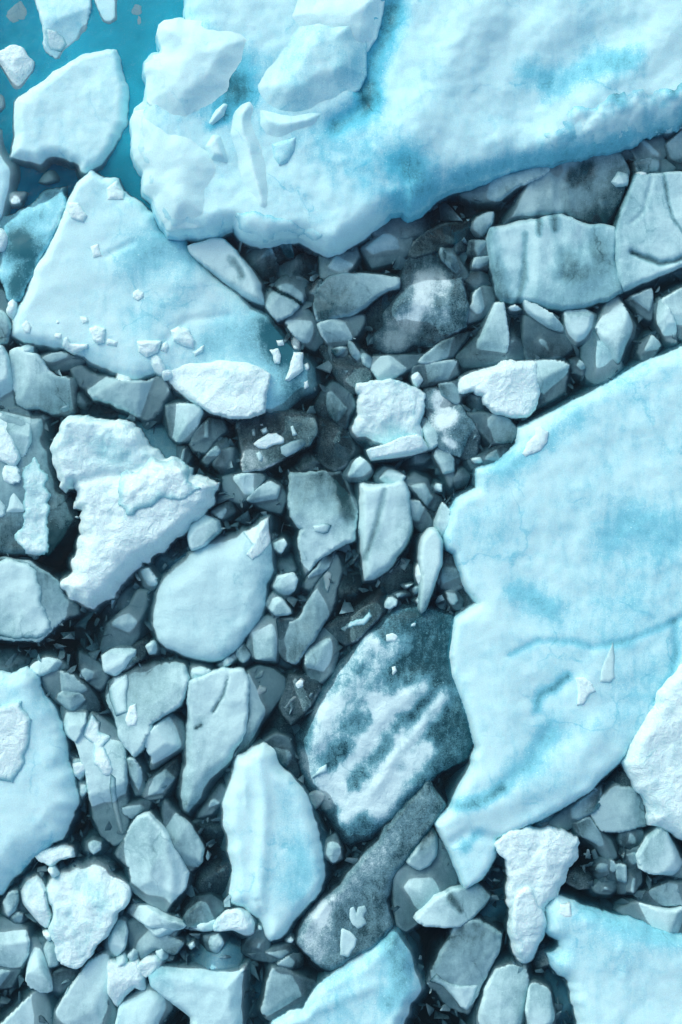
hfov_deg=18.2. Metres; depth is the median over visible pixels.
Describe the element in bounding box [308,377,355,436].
ice chunk
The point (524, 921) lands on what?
ice chunk
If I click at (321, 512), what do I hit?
ice floe
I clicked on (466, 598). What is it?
ice plate
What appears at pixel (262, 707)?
ice floe
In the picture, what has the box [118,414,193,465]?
ice block
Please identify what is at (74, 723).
ice chunk
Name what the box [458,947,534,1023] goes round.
ice block
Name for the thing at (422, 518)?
ice chunk
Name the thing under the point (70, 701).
ice chunk
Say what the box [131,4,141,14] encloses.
ice chunk
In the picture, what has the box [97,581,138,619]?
ice block
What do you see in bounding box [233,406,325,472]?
ice block
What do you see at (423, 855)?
ice plate
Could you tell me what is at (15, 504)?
ice chunk
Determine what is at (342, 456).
ice chunk
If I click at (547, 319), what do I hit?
ice shard
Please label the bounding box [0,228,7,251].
ice chunk
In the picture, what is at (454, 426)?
ice chunk
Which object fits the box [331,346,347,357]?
ice shard
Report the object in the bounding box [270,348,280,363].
ice crumb
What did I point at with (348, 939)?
ice shard
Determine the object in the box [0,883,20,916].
ice chunk
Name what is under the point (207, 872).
ice block
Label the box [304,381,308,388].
ice crumb
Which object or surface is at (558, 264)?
ice floe
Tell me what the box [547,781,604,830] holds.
ice chunk
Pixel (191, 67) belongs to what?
snow boulder
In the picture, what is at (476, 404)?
ice chunk
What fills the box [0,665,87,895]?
ice floe
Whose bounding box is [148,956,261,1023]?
ice floe
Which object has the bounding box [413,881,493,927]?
ice chunk
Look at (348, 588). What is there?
ice block
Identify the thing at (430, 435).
ice shard
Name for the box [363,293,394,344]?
ice block
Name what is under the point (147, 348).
ice chunk
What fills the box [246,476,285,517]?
ice chunk
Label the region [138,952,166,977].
ice chunk
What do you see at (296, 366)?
ice shard
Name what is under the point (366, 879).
ice floe
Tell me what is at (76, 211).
ice crumb
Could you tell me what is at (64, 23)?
ice floe
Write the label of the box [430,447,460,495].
ice shard
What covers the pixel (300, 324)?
ice chunk
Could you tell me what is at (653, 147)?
ice chunk
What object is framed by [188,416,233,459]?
ice chunk
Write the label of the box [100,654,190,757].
ice floe
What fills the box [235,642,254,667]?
ice chunk
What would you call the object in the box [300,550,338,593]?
ice chunk
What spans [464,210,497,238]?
ice chunk
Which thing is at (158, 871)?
ice floe
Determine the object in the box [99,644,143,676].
ice shard
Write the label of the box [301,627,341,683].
ice chunk
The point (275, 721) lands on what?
ice block
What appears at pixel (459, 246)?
ice chunk
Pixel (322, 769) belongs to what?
ice shard
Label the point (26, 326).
ice crumb
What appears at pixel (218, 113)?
snow boulder
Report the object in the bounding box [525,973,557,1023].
ice chunk
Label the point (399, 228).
ice block
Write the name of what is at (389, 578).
ice block
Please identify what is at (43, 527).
ice block
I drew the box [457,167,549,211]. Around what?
ice chunk
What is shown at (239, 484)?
ice chunk
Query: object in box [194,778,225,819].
ice chunk
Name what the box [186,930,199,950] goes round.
ice crumb
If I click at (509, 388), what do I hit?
ice floe
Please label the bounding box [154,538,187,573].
ice block
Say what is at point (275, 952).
ice chunk
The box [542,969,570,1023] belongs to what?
ice chunk
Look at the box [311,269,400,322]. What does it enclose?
ice plate
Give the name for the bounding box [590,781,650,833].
ice chunk
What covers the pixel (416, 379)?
ice crumb
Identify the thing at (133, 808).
ice chunk
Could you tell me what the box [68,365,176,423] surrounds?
ice floe
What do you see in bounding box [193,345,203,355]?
ice crumb
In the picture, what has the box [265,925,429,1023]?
ice floe
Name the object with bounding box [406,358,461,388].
ice block
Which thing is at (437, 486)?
ice crumb
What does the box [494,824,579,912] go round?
ice floe
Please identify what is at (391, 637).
ice crumb
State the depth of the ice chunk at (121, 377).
39.97 m
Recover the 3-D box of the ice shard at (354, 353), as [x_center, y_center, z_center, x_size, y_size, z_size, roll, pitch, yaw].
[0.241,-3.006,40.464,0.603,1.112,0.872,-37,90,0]
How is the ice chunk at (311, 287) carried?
on the water
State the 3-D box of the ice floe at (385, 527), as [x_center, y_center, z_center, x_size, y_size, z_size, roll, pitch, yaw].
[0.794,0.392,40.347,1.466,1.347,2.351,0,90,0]
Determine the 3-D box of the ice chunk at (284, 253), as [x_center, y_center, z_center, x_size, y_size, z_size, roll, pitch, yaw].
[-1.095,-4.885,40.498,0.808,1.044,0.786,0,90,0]
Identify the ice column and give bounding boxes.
[231,102,267,207]
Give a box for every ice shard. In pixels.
[0,413,20,465]
[29,643,76,676]
[62,336,87,354]
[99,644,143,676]
[125,703,137,726]
[125,897,185,930]
[144,925,183,936]
[151,355,165,375]
[162,369,171,380]
[187,237,267,309]
[189,918,215,931]
[215,653,236,666]
[285,352,303,380]
[312,765,326,777]
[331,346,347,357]
[340,928,356,956]
[346,340,362,368]
[359,345,372,368]
[362,435,428,465]
[408,527,443,613]
[408,562,420,584]
[421,417,437,451]
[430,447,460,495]
[432,501,450,536]
[520,300,565,333]
[600,643,614,682]
[615,859,626,895]
[648,290,678,347]
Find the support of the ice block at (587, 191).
in the water
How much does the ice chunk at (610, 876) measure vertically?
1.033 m
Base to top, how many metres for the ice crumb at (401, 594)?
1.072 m
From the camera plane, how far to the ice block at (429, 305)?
40.01 m
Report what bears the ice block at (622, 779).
on the water
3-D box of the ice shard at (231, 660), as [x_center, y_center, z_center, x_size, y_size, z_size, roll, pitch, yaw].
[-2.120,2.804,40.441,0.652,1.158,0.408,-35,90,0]
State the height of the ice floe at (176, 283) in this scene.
1.277 m
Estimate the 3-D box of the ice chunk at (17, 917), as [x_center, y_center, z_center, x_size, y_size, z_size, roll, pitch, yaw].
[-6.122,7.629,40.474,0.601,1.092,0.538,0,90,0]
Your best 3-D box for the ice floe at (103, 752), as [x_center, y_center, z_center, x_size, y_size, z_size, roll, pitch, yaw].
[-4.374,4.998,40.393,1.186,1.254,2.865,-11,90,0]
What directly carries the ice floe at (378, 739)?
on the water
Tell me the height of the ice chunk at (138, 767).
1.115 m
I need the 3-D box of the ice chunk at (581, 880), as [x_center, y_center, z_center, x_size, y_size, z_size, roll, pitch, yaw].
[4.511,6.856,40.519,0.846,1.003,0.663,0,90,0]
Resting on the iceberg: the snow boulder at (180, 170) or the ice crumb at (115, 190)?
the snow boulder at (180, 170)
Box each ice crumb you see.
[6,299,18,320]
[9,191,28,208]
[20,344,40,353]
[22,320,30,333]
[35,840,82,865]
[38,170,59,184]
[41,927,51,940]
[48,863,59,877]
[55,333,61,338]
[67,202,86,221]
[70,746,80,762]
[72,762,85,780]
[78,778,87,800]
[79,316,87,323]
[79,822,110,855]
[91,244,101,257]
[106,338,116,346]
[107,181,124,199]
[115,949,128,966]
[127,948,138,961]
[133,289,143,300]
[145,636,161,656]
[161,341,168,353]
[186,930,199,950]
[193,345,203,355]
[254,433,284,448]
[255,670,263,678]
[256,451,262,461]
[257,685,266,693]
[257,921,261,929]
[261,427,268,434]
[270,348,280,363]
[276,340,283,345]
[283,932,294,942]
[284,696,295,707]
[291,337,300,349]
[291,426,296,435]
[296,678,304,687]
[304,363,309,370]
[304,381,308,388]
[309,790,324,809]
[349,906,366,928]
[374,594,397,609]
[384,580,411,600]
[386,633,396,641]
[392,666,396,674]
[399,579,413,588]
[408,581,418,597]
[410,371,422,387]
[410,596,417,603]
[431,477,445,495]
[470,457,482,463]
[506,304,521,316]
[522,426,547,456]
[559,902,571,916]
[575,677,595,704]
[611,171,628,186]
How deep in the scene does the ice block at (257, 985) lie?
40.30 m
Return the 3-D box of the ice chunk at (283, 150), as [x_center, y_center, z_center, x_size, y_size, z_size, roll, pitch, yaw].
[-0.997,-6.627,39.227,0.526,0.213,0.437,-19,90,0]
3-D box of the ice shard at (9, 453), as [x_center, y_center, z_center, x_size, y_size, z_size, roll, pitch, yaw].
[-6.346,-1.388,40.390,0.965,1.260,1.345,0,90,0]
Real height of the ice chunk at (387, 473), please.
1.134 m
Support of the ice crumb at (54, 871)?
on the ice floe at (90, 899)
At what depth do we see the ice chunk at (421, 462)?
40.16 m
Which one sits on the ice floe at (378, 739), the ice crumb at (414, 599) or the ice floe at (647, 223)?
the ice crumb at (414, 599)
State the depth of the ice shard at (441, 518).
39.83 m
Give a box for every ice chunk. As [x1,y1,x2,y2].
[0,45,34,89]
[0,94,5,112]
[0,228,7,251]
[0,285,16,349]
[0,345,15,409]
[0,501,5,516]
[0,644,34,672]
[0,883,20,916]
[0,967,24,991]
[2,465,20,483]
[6,1,26,22]
[6,493,23,511]
[6,911,28,923]
[9,347,80,420]
[19,866,52,927]
[24,930,53,992]
[37,926,61,968]
[40,351,85,374]
[49,965,80,997]
[54,691,86,710]
[59,706,89,743]
[75,643,110,691]
[77,391,92,413]
[89,326,105,344]
[94,0,116,23]
[100,910,129,956]
[107,957,147,1006]
[115,373,131,380]
[121,633,151,672]
[121,797,156,819]
[127,753,149,797]
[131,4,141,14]
[135,564,161,592]
[137,340,160,357]
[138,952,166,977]
[141,753,181,800]
[144,712,185,770]
[155,949,180,961]
[162,398,207,444]
[170,326,194,348]
[176,445,199,464]
[186,513,226,550]
[187,935,245,969]
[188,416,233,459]
[189,661,215,678]
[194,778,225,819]
[198,931,231,953]
[199,436,234,469]
[209,500,241,524]
[211,446,239,474]
[213,905,257,938]
[214,468,277,513]
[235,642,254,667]
[240,928,272,962]
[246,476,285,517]
[246,612,279,664]
[260,728,300,778]
[263,274,309,325]
[265,940,300,962]
[266,591,295,616]
[270,571,301,601]
[272,137,295,165]
[272,529,291,556]
[273,244,298,265]
[275,951,307,969]
[276,551,297,572]
[280,439,305,456]
[283,308,323,356]
[291,447,328,471]
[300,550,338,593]
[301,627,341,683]
[305,277,322,308]
[305,417,362,471]
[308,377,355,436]
[316,312,367,349]
[317,246,362,279]
[323,831,346,864]
[343,454,375,483]
[369,350,424,379]
[371,463,406,482]
[401,452,431,471]
[404,470,446,511]
[410,497,432,532]
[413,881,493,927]
[422,386,481,461]
[437,244,468,280]
[437,378,470,404]
[437,550,462,593]
[437,588,463,611]
[446,222,475,254]
[452,465,470,491]
[455,301,510,372]
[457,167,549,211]
[461,443,513,472]
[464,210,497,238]
[464,270,490,291]
[464,393,484,410]
[466,239,486,263]
[468,256,488,273]
[468,285,496,324]
[502,886,546,963]
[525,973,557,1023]
[532,937,548,973]
[533,815,553,826]
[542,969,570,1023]
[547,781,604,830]
[558,309,596,347]
[564,859,594,889]
[567,355,585,384]
[571,816,619,859]
[577,851,608,878]
[581,879,616,898]
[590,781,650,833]
[592,296,642,365]
[605,858,615,880]
[614,829,643,849]
[619,846,638,868]
[620,869,645,895]
[623,287,653,328]
[627,136,665,161]
[628,158,675,173]
[630,328,663,360]
[659,281,681,341]
[664,130,681,170]
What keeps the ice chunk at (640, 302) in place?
on the water
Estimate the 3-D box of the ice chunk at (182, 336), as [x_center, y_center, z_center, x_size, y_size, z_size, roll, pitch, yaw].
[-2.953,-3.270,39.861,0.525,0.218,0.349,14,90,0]
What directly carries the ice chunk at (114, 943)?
on the water
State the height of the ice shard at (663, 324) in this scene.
1.186 m
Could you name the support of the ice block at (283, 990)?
on the water
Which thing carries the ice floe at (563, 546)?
on the water
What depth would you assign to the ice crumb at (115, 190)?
39.77 m
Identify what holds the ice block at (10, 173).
in the water
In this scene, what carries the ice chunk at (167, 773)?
on the water
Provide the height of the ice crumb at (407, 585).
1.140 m
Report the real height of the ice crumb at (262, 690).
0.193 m
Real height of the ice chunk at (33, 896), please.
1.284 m
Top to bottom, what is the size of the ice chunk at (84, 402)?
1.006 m
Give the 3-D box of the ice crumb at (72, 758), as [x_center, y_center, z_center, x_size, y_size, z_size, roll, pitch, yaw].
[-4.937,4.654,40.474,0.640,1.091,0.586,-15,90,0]
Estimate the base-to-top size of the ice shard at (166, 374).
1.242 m
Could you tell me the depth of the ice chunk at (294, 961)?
40.04 m
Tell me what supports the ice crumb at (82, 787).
on the ice floe at (103, 752)
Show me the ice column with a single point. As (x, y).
(251, 165)
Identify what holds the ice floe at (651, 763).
on the water
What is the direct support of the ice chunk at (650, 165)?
on the water
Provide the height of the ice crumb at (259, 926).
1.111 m
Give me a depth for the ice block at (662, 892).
39.99 m
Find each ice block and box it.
[0,129,20,219]
[0,406,32,456]
[0,412,80,568]
[0,912,37,968]
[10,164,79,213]
[41,669,104,711]
[84,403,120,418]
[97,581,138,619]
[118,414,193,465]
[128,917,187,959]
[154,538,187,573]
[159,796,209,871]
[180,890,225,930]
[193,816,223,846]
[194,838,231,894]
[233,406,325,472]
[241,247,278,284]
[251,962,262,1003]
[256,963,317,1022]
[258,24,366,111]
[260,110,319,136]
[265,713,293,735]
[274,667,321,725]
[276,614,294,669]
[278,251,317,279]
[315,809,338,872]
[317,344,373,394]
[324,591,387,646]
[338,565,371,618]
[342,378,425,447]
[359,233,413,271]
[363,246,472,353]
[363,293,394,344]
[371,202,464,246]
[375,557,413,594]
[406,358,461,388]
[407,217,469,257]
[424,914,504,1016]
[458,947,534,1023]
[479,866,505,922]
[496,152,630,224]
[507,317,523,360]
[519,314,574,359]
[533,359,573,414]
[576,330,624,386]
[606,767,630,785]
[624,876,681,906]
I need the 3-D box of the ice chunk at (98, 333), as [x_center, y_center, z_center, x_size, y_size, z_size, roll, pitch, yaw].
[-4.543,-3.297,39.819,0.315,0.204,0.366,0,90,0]
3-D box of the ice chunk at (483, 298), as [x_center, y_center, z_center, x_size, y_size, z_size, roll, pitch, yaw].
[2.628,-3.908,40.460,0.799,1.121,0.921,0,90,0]
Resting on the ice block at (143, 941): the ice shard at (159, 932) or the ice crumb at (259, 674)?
the ice shard at (159, 932)
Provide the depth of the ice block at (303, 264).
40.10 m
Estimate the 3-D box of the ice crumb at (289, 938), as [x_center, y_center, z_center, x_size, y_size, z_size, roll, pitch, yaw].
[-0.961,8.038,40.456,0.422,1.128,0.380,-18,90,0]
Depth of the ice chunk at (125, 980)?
39.80 m
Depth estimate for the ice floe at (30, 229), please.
39.91 m
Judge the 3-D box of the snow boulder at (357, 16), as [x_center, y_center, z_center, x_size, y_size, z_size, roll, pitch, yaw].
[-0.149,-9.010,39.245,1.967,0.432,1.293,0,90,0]
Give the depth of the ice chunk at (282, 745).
40.03 m
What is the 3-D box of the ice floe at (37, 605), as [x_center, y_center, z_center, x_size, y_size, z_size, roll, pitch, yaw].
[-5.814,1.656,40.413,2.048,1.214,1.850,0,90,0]
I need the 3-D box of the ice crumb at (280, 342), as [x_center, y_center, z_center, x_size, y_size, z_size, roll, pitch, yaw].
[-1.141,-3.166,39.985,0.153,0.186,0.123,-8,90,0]
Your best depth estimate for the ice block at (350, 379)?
40.02 m
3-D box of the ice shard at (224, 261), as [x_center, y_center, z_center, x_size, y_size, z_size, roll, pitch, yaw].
[-2.016,-4.549,40.373,2.174,1.294,0.967,40,90,0]
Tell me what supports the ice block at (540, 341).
on the water
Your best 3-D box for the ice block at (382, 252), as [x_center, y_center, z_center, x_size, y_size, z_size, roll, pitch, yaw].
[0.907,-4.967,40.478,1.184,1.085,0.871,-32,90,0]
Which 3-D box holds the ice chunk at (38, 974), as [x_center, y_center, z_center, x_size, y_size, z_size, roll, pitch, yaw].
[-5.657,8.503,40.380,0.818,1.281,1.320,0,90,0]
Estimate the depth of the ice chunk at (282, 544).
40.07 m
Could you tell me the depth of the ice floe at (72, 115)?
39.80 m
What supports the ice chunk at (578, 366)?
on the water
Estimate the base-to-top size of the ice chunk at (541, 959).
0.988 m
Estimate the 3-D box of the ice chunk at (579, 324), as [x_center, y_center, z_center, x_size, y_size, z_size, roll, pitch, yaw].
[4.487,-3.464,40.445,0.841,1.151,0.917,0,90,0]
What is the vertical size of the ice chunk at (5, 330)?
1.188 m
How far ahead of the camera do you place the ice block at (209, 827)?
40.17 m
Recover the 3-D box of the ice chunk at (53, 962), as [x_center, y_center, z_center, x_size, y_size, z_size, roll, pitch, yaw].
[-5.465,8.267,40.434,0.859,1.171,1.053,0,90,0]
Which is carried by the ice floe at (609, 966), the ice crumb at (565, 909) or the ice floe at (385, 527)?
the ice crumb at (565, 909)
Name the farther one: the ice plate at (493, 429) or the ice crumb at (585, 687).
the ice plate at (493, 429)
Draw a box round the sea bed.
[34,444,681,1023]
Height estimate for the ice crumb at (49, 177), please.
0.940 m
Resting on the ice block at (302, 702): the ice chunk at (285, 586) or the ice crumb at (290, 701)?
the ice crumb at (290, 701)
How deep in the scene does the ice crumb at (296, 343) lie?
40.02 m
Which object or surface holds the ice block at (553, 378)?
on the water
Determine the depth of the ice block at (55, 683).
40.03 m
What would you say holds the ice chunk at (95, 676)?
on the water
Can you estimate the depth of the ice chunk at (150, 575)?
40.04 m
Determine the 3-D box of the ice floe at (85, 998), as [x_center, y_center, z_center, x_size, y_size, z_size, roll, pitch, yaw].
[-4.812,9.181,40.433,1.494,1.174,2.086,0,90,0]
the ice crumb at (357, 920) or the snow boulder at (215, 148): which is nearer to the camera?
the snow boulder at (215, 148)
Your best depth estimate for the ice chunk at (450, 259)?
40.00 m
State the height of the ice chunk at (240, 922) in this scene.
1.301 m
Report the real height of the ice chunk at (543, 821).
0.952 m
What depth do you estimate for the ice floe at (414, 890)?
40.05 m
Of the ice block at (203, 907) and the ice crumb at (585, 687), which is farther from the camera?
the ice block at (203, 907)
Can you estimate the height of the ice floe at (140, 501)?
1.714 m
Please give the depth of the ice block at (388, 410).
39.80 m
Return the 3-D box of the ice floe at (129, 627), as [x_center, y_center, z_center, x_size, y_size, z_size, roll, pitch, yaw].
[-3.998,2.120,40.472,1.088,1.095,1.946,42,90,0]
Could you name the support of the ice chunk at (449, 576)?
on the water
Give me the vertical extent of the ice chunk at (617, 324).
1.216 m
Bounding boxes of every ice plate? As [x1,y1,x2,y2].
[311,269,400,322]
[406,826,438,870]
[417,330,472,363]
[458,588,471,606]
[466,410,518,445]
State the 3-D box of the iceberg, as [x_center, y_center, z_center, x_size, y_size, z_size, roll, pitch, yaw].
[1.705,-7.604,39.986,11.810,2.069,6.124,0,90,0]
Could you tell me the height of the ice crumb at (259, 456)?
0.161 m
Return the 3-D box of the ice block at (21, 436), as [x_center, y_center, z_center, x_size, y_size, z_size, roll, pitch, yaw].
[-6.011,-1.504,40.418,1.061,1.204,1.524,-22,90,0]
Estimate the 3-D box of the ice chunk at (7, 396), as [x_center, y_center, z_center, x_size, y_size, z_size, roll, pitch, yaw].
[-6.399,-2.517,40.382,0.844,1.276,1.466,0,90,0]
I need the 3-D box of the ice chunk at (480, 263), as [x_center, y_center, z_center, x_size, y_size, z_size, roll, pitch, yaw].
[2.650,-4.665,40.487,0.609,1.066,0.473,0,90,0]
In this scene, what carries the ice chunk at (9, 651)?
on the water
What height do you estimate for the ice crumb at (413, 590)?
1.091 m
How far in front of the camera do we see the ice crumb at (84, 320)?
39.80 m
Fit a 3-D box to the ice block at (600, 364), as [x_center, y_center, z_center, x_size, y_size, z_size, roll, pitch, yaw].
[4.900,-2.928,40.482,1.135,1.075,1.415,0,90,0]
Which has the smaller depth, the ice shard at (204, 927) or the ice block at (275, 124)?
the ice block at (275, 124)
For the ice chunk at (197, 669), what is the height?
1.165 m
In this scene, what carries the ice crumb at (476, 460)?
on the ice chunk at (492, 454)
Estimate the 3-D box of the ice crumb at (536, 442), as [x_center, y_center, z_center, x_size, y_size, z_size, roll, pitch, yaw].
[3.626,-1.276,39.619,0.336,0.207,0.642,27,90,0]
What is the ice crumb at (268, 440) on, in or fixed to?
on the ice block at (308, 429)
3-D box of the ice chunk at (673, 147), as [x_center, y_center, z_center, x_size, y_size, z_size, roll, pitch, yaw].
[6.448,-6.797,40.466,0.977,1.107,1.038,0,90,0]
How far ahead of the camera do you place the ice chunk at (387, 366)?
39.99 m
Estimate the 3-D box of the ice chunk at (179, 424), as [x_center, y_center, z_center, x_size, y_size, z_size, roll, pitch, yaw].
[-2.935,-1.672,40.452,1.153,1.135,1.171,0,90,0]
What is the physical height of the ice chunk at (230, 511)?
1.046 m
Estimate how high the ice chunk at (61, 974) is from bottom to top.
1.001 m
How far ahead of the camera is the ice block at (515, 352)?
40.08 m
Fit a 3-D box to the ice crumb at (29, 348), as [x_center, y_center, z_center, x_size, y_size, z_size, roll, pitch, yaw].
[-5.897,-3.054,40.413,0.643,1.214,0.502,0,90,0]
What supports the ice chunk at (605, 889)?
on the water
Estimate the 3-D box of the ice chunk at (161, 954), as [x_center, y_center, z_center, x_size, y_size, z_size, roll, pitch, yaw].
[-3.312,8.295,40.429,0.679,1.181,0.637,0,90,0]
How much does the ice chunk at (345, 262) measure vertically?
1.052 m
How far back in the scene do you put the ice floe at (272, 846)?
39.73 m
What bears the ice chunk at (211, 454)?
on the water
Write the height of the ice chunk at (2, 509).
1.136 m
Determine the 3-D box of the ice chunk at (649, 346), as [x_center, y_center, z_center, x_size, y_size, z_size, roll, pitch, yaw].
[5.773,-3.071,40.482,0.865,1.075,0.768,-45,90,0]
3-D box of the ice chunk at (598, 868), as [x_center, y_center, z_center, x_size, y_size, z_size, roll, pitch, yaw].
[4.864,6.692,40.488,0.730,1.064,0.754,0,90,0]
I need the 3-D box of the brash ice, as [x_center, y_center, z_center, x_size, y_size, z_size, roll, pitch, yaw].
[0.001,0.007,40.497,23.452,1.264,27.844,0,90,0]
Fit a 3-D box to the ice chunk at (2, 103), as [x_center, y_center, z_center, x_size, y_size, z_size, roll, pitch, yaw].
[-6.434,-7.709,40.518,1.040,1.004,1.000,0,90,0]
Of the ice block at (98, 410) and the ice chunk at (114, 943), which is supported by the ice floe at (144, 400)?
the ice block at (98, 410)
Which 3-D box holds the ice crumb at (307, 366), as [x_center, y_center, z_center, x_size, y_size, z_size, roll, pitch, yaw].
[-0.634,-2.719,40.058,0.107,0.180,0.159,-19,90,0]
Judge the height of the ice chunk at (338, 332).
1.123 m
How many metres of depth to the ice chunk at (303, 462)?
40.17 m
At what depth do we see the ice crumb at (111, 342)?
39.79 m
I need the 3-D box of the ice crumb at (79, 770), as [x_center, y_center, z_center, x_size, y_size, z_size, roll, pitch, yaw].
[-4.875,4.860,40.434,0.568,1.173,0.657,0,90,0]
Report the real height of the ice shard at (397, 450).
1.364 m
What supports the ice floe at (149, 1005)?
on the water
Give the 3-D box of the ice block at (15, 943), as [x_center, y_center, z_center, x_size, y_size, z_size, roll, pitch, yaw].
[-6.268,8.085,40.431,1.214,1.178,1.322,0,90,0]
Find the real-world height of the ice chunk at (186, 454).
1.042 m
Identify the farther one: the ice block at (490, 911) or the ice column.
the ice block at (490, 911)
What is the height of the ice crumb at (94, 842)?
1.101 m
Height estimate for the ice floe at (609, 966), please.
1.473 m
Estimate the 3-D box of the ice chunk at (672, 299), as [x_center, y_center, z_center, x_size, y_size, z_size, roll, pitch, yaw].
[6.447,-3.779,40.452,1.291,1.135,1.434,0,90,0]
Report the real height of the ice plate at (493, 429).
1.073 m
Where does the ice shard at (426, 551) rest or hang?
in the water
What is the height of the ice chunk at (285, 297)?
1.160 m
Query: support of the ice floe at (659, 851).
on the water
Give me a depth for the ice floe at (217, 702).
39.80 m
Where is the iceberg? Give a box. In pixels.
[129,0,681,257]
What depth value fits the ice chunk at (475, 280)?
40.05 m
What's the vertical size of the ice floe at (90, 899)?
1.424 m
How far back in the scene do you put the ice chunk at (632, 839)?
40.05 m
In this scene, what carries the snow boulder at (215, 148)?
on the iceberg
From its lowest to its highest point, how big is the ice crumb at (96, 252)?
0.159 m
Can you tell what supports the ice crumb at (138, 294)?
on the ice floe at (176, 283)
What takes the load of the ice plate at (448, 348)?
on the water
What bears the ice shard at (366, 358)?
on the water
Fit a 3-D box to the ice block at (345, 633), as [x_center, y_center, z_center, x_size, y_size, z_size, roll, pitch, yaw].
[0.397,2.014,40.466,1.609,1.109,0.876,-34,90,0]
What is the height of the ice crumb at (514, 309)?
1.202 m
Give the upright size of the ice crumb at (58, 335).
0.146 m
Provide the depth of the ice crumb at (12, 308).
39.87 m
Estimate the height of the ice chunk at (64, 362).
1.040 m
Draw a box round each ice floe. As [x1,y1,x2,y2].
[0,186,68,302]
[0,556,84,646]
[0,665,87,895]
[0,981,56,1023]
[9,49,129,178]
[11,170,325,426]
[34,0,91,58]
[46,855,133,968]
[50,414,220,616]
[53,949,116,1023]
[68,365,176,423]
[74,711,132,846]
[93,585,152,655]
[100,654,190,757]
[111,807,195,912]
[115,980,178,1023]
[148,511,282,663]
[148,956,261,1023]
[167,360,270,427]
[174,665,249,817]
[216,737,332,943]
[233,663,285,757]
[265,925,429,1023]
[278,551,349,666]
[279,462,358,578]
[293,780,447,971]
[294,598,473,850]
[349,479,415,593]
[391,838,457,932]
[434,342,681,888]
[457,359,539,420]
[484,214,622,315]
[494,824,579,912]
[544,884,681,1023]
[608,895,681,932]
[612,171,681,297]
[618,664,681,842]
[636,826,681,878]
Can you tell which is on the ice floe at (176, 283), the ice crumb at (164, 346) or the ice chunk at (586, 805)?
the ice crumb at (164, 346)
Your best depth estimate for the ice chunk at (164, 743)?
39.91 m
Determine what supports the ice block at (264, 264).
on the water
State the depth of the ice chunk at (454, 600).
40.05 m
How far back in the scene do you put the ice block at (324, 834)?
40.20 m
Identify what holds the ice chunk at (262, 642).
on the water
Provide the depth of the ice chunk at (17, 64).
39.90 m
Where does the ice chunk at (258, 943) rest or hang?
on the water
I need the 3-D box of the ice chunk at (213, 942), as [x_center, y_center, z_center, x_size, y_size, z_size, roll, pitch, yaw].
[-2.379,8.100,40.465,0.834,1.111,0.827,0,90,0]
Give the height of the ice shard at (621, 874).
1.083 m
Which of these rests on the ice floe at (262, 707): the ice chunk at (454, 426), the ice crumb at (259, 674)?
the ice crumb at (259, 674)
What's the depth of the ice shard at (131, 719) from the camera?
39.78 m
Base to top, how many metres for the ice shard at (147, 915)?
1.298 m
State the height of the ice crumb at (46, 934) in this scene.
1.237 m
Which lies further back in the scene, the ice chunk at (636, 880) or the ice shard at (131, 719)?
the ice chunk at (636, 880)
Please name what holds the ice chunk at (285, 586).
on the water
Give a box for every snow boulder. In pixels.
[132,109,214,231]
[144,18,245,115]
[206,134,227,162]
[209,104,226,124]
[292,0,384,51]
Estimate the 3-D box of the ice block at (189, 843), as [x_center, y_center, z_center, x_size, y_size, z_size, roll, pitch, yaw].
[-3.005,6.037,40.420,0.748,1.200,1.672,-26,90,0]
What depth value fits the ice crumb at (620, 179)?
39.82 m
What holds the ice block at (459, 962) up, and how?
on the water
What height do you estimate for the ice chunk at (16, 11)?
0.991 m
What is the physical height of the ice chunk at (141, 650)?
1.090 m
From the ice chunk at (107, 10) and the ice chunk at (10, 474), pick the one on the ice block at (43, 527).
the ice chunk at (10, 474)
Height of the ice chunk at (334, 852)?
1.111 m
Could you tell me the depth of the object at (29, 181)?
40.21 m
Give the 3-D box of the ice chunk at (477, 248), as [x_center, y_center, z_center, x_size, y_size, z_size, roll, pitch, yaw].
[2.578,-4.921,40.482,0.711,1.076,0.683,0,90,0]
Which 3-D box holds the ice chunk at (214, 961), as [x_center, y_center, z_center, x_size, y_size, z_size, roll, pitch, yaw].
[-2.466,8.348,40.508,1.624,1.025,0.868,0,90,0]
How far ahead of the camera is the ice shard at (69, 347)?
39.79 m
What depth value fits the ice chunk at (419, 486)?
40.05 m
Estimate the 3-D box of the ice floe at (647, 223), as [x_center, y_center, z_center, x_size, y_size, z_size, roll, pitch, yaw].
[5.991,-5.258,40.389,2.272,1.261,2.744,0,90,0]
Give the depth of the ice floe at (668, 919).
39.96 m
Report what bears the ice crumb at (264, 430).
on the ice block at (308, 429)
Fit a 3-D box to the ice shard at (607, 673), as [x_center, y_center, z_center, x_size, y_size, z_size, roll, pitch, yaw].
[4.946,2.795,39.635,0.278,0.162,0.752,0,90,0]
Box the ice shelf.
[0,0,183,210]
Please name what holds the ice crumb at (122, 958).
on the ice chunk at (125, 980)
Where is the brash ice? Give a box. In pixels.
[0,133,681,1023]
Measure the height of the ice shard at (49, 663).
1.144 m
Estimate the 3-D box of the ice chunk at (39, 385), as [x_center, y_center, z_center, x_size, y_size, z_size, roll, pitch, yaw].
[-5.607,-2.424,40.399,1.547,1.243,1.520,0,90,0]

